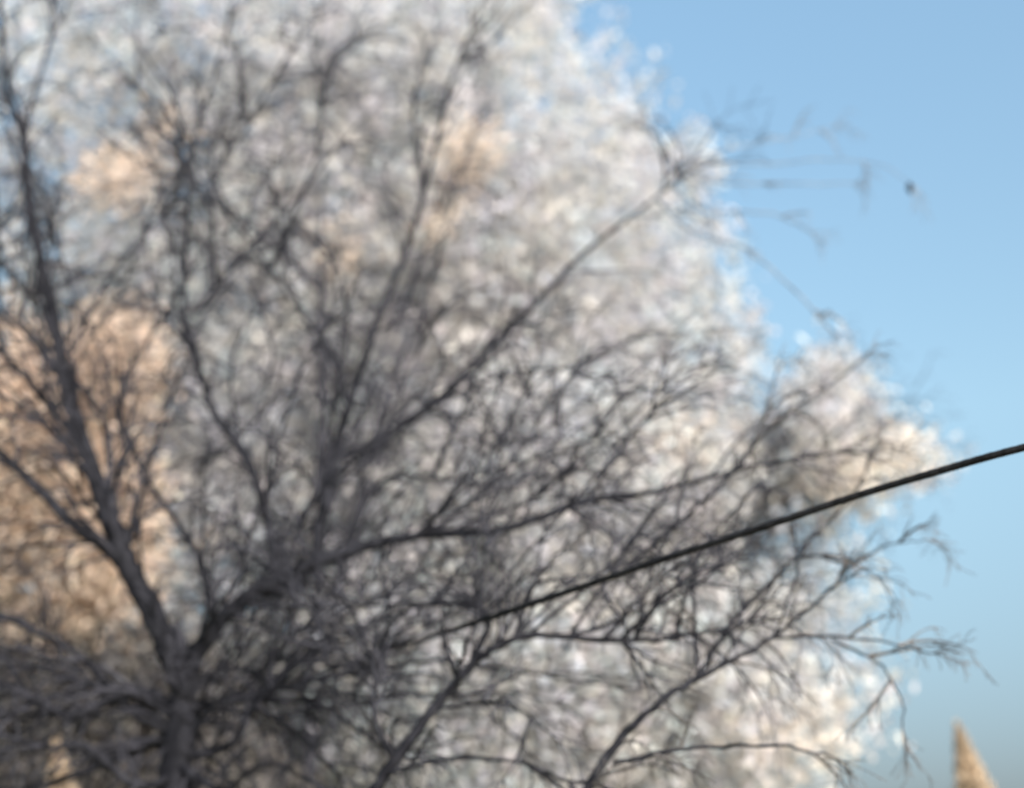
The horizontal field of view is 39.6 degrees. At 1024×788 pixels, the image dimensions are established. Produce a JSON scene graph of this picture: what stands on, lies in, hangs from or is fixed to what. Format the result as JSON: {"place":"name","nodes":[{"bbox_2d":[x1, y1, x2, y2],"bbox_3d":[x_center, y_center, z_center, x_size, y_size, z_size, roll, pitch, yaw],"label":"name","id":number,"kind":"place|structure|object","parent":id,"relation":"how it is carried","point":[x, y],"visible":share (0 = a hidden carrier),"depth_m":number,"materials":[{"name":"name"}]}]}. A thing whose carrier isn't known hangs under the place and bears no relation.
{"place":"outdoors","nodes":[
{"label":"outdoors","id":0,"kind":"place"},
{"bbox_2d":[0,444,1023,733],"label":"power line","id":1,"kind":"object","parent":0,"point":[1004,452],"visible":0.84,"depth_m":9.53,"materials":[{"name":"metal"}]},
{"bbox_2d":[0,0,1023,787],"label":"sky","id":2,"kind":"structure","parent":0,"point":[935,88],"materials":[{"name":"blue"}]},
{"bbox_3d":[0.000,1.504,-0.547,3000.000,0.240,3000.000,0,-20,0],"label":"ground","id":3,"kind":"structure","parent":0,"visible":0},
{"bbox_2d":[44,736,76,787],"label":"narrow conifer","id":4,"kind":"object","parent":3,"relation":"on","point":[62,770],"visible":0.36,"depth_m":14.99,"materials":[{"name":"beige plant"}]},
{"bbox_2d":[0,268,252,682],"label":"brown leaved tree","id":5,"kind":"object","parent":3,"relation":"on","point":[103,602],"visible":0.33,"depth_m":19.98,"materials":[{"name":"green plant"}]},
{"bbox_2d":[0,541,354,787],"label":"brown leaved tree","id":6,"kind":"object","parent":3,"relation":"on","point":[118,659],"visible":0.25,"depth_m":19.42,"materials":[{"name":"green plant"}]},
{"bbox_2d":[44,57,592,787],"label":"brown leaved tree","id":7,"kind":"object","parent":3,"relation":"on","point":[438,207],"visible":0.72,"depth_m":22.81,"materials":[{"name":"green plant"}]},
{"bbox_2d":[0,0,799,787],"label":"iced tree","id":8,"kind":"object","parent":3,"relation":"on","point":[624,190],"visible":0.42,"depth_m":26.93,"materials":[{"name":"white plant"}]},
{"bbox_2d":[0,0,932,787],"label":"bare tree","id":9,"kind":"object","parent":3,"relation":"on","point":[182,708],"visible":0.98,"depth_m":13.47,"materials":[{"name":"grey plant"}]},
{"bbox_2d":[174,398,851,787],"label":"bare tree","id":10,"kind":"object","parent":3,"relation":"on","point":[398,756],"visible":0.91,"depth_m":11.17,"materials":[{"name":"grey plant"}]},
{"bbox_2d":[224,316,980,787],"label":"iced tree","id":11,"kind":"object","parent":3,"relation":"on","point":[722,726],"visible":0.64,"depth_m":20.92,"materials":[{"name":"white plant"}]},
{"bbox_2d":[583,331,997,787],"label":"bare tree","id":12,"kind":"object","parent":3,"relation":"on","point":[607,755],"visible":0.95,"depth_m":10.89,"materials":[{"name":"grey plant"}]},
{"bbox_2d":[952,719,995,787],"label":"narrow conifer","id":13,"kind":"object","parent":3,"relation":"on","point":[968,769],"visible":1,"depth_m":19.34,"materials":[{"name":"beige plant"}]}
]}

